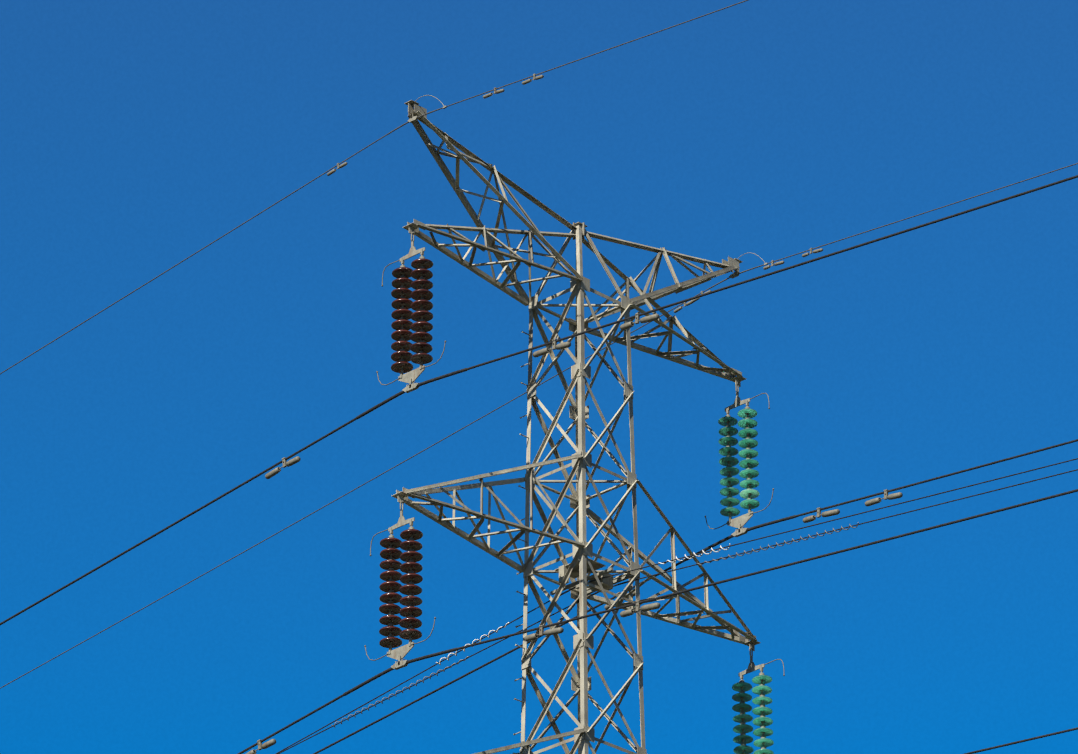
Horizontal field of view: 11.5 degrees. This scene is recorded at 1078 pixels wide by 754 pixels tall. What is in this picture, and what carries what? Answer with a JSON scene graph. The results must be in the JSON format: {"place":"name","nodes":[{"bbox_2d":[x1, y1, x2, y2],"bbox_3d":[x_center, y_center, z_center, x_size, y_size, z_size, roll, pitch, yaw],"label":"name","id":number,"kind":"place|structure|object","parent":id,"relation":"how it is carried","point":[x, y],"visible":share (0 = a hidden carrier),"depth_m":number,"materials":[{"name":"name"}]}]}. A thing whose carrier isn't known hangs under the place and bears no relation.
{"place":"outdoors","nodes":[
{"label":"outdoors","id":0,"kind":"place"},
{"bbox_2d":[0,0,1077,753],"label":"sky","id":1,"kind":"structure","parent":0,"point":[136,135],"materials":[{"name":"blue"}]},
{"bbox_2d":[550,567,612,594],"bbox_3d":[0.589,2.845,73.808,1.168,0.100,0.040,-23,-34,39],"label":"fibre clamp","id":2,"kind":"object","parent":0,"point":[576,583],"visible":0.61,"depth_m":73.81,"materials":[{"name":"silver metal"}]},
{"bbox_2d":[576,571,637,597],"bbox_3d":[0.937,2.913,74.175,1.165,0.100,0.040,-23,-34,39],"label":"fibre clamp","id":3,"kind":"object","parent":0,"point":[618,580],"visible":0.46,"depth_m":74.04,"materials":[{"name":"silver metal"}]},
{"label":"ground","id":4,"kind":"structure","parent":0,"visible":0},
{"bbox_2d":[392,100,759,753],"bbox_3d":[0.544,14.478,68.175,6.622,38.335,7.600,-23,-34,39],"label":"transmission tower","id":5,"kind":"structure","parent":4,"relation":"on","point":[580,566],"depth_m":74.53,"materials":[{"name":"metal"}]},
{"bbox_2d":[364,500,435,669],"bbox_3d":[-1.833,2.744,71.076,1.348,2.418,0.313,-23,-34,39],"label":"insulator set","id":6,"kind":"object","parent":5,"relation":"attached to","point":[391,587],"visible":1,"depth_m":70.99,"materials":[{"name":"brown ceramic"}]},
{"bbox_2d":[237,489,1077,753],"bbox_3d":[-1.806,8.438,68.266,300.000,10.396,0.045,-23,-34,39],"label":"conductor","id":7,"kind":"object","parent":6,"relation":"hanging from","point":[625,606],"visible":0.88,"depth_m":67.47,"materials":[{"name":"metal"}]},
{"bbox_2d":[246,739,275,753],"bbox_3d":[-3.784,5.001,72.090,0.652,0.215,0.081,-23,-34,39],"label":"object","id":8,"kind":"object","parent":7,"relation":"attached to","point":[268,744],"visible":0.92,"depth_m":71.98,"materials":[{"name":"metal"}]},
{"bbox_2d":[524,625,563,641],"bbox_3d":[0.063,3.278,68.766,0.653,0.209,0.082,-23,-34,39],"label":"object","id":9,"kind":"object","parent":7,"relation":"attached to","point":[542,632],"visible":1,"depth_m":68.77,"materials":[{"name":"metal"}]},
{"bbox_2d":[620,600,660,616],"bbox_3d":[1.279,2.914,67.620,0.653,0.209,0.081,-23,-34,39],"label":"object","id":10,"kind":"object","parent":7,"relation":"attached to","point":[647,607],"visible":1,"depth_m":67.62,"materials":[{"name":"metal"}]},
{"bbox_2d":[376,232,445,392],"bbox_3d":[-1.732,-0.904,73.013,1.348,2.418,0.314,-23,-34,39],"label":"insulator set","id":11,"kind":"object","parent":5,"relation":"attached to","point":[421,294],"visible":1,"depth_m":72.93,"materials":[{"name":"brown ceramic"}]},
{"bbox_2d":[0,175,1077,624],"bbox_3d":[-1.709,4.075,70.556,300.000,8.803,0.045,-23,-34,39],"label":"conductor","id":12,"kind":"object","parent":11,"relation":"hanging from","point":[532,349],"visible":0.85,"depth_m":71.02,"materials":[{"name":"metal"}]},
{"bbox_2d":[265,456,300,478],"bbox_3d":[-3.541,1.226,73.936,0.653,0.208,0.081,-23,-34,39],"label":"stockbridge damper","id":13,"kind":"object","parent":12,"relation":"attached to","point":[277,470],"visible":1,"depth_m":73.92,"materials":[{"name":"metal"}]},
{"bbox_2d":[533,339,570,356],"bbox_3d":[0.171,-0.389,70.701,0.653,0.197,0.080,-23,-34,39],"label":"stockbridge damper","id":14,"kind":"object","parent":12,"relation":"attached to","point":[555,346],"visible":0.96,"depth_m":70.67,"materials":[{"name":"metal"}]},
{"bbox_2d":[620,313,658,329],"bbox_3d":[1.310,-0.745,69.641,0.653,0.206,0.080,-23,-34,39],"label":"stockbridge damper","id":15,"kind":"object","parent":12,"relation":"attached to","point":[645,319],"visible":1,"depth_m":69.65,"materials":[{"name":"metal"}]},
{"bbox_2d":[408,95,446,122],"bbox_3d":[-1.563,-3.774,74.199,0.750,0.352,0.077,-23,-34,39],"label":"earth wire clamp","id":16,"kind":"object","parent":5,"relation":"attached to","point":[413,119],"visible":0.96,"depth_m":74.30,"materials":[{"name":"silver metal"}]},
{"bbox_2d":[0,0,747,373],"bbox_3d":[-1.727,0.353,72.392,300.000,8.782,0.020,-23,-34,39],"label":"overhead ground wire","id":17,"kind":"object","parent":16,"relation":"attached to","point":[364,148],"visible":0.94,"depth_m":74.88,"materials":[{"name":"metal"}]},
{"bbox_2d":[327,162,347,175],"bbox_3d":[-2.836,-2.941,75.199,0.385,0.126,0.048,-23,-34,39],"label":"vibration damper","id":18,"kind":"object","parent":17,"relation":"attached to","point":[338,167],"visible":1,"depth_m":75.19,"materials":[{"name":"metal"}]},
{"bbox_2d":[483,87,504,98],"bbox_3d":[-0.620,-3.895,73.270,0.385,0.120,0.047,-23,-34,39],"label":"vibration damper","id":19,"kind":"object","parent":17,"relation":"attached to","point":[495,92],"visible":1,"depth_m":73.25,"materials":[{"name":"metal"}]},
{"bbox_2d":[522,74,543,84],"bbox_3d":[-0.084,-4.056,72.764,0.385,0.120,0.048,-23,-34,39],"label":"vibration damper","id":20,"kind":"object","parent":17,"relation":"attached to","point":[534,78],"visible":1,"depth_m":72.75,"materials":[{"name":"metal"}]},
{"bbox_2d":[276,458,1077,753],"bbox_3d":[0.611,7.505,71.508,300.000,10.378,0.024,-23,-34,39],"label":"fibre cable","id":21,"kind":"object","parent":5,"relation":"attached to","point":[674,560],"visible":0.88,"depth_m":72.40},
{"bbox_2d":[436,622,508,664],"bbox_3d":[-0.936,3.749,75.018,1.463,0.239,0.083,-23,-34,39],"label":"spiral damper","id":22,"kind":"object","parent":21,"relation":"attached to","point":[488,636],"visible":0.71,"depth_m":74.97,"materials":[{"name":"white plastic"}]},
{"bbox_2d":[658,543,729,563],"bbox_3d":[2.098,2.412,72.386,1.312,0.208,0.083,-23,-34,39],"label":"spiral damper","id":23,"kind":"object","parent":21,"relation":"attached to","point":[696,555],"visible":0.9,"depth_m":72.32,"materials":[{"name":"white plastic"}]},
{"bbox_2d":[278,469,1077,753],"bbox_3d":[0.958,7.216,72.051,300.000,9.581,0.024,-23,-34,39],"label":"fibre cable","id":24,"kind":"object","parent":5,"relation":"attached to","point":[678,569],"visible":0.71,"depth_m":73.09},
{"bbox_2d":[331,656,468,726],"bbox_3d":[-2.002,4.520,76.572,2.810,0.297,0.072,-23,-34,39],"label":"spiral damper","id":25,"kind":"object","parent":24,"relation":"attached to","point":[396,692],"visible":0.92,"depth_m":76.58,"materials":[{"name":"grey plastic"}]},
{"bbox_2d":[697,522,858,564],"bbox_3d":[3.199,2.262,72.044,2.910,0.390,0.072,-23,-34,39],"label":"spiral damper","id":26,"kind":"object","parent":24,"relation":"attached to","point":[782,545],"visible":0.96,"depth_m":71.98,"materials":[{"name":"grey plastic"}]},
{"bbox_2d":[704,383,773,536],"bbox_3d":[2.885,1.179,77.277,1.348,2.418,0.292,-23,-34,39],"label":"insulator set","id":27,"kind":"object","parent":5,"relation":"attached to","point":[749,494],"visible":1,"depth_m":77.20,"materials":[{"name":"green glass"}]},
{"bbox_2d":[313,439,1077,753],"bbox_3d":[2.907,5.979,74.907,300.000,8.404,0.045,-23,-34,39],"label":"conductor","id":28,"kind":"object","parent":27,"relation":"hanging from","point":[704,550],"visible":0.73,"depth_m":76.62,"materials":[{"name":"metal"}]},
{"bbox_2d":[604,591,635,609],"bbox_3d":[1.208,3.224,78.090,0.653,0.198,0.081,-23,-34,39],"label":"stockbridge damper","id":29,"kind":"object","parent":28,"relation":"attached to","point":[606,607],"visible":0.19,"depth_m":78.15,"materials":[{"name":"metal"}]},
{"bbox_2d":[803,507,839,522],"bbox_3d":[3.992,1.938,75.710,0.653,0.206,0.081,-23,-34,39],"label":"stockbridge damper","id":30,"kind":"object","parent":28,"relation":"attached to","point":[823,514],"visible":1,"depth_m":75.70,"materials":[{"name":"metal"}]},
{"bbox_2d":[865,489,902,505],"bbox_3d":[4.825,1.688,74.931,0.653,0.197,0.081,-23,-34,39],"label":"stockbridge damper","id":31,"kind":"object","parent":28,"relation":"attached to","point":[886,497],"visible":1,"depth_m":74.90,"materials":[{"name":"metal"}]},
{"bbox_2d":[729,253,767,278],"bbox_3d":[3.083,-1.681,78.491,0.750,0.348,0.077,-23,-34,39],"label":"earth wire clamp","id":32,"kind":"object","parent":5,"relation":"attached to","point":[734,274],"visible":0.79,"depth_m":78.57,"materials":[{"name":"silver metal"}]},
{"bbox_2d":[0,163,1077,688],"bbox_3d":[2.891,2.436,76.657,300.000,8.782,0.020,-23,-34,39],"label":"earthwire","id":33,"kind":"object","parent":32,"relation":"attached to","point":[524,393],"visible":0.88,"depth_m":81.39,"materials":[{"name":"metal"}]},
{"bbox_2d":[674,301,691,312],"bbox_3d":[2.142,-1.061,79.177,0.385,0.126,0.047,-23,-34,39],"label":"stockbridge damper","id":34,"kind":"object","parent":33,"relation":"attached to","point":[681,307],"visible":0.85,"depth_m":79.18,"materials":[{"name":"metal"}]},
{"bbox_2d":[691,290,710,302],"bbox_3d":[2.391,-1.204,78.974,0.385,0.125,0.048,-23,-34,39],"label":"stockbridge damper","id":35,"kind":"object","parent":33,"relation":"attached to","point":[693,300],"visible":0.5,"depth_m":78.99,"materials":[{"name":"metal"}]},
{"bbox_2d":[763,260,783,269],"bbox_3d":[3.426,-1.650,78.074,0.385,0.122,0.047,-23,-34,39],"label":"stockbridge damper","id":36,"kind":"object","parent":33,"relation":"attached to","point":[773,264],"visible":1,"depth_m":78.08,"materials":[{"name":"metal"}]},
{"bbox_2d":[802,248,822,256],"bbox_3d":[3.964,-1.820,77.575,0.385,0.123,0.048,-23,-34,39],"label":"stockbridge damper","id":37,"kind":"object","parent":33,"relation":"attached to","point":[814,251],"visible":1,"depth_m":77.58,"materials":[{"name":"metal"}]},
{"bbox_2d":[732,647,784,753],"bbox_3d":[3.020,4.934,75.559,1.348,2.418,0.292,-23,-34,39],"label":"insulator set","id":38,"kind":"object","parent":5,"relation":"attached to","point":[742,697],"visible":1,"depth_m":75.62,"materials":[{"name":"green glass"}]},
{"bbox_2d":[964,727,1077,753],"bbox_3d":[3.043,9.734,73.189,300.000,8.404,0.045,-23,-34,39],"label":"conductor","id":39,"kind":"object","parent":38,"relation":"hanging from","point":[1024,740],"visible":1,"depth_m":71.81,"materials":[{"name":"metal"}]}
]}

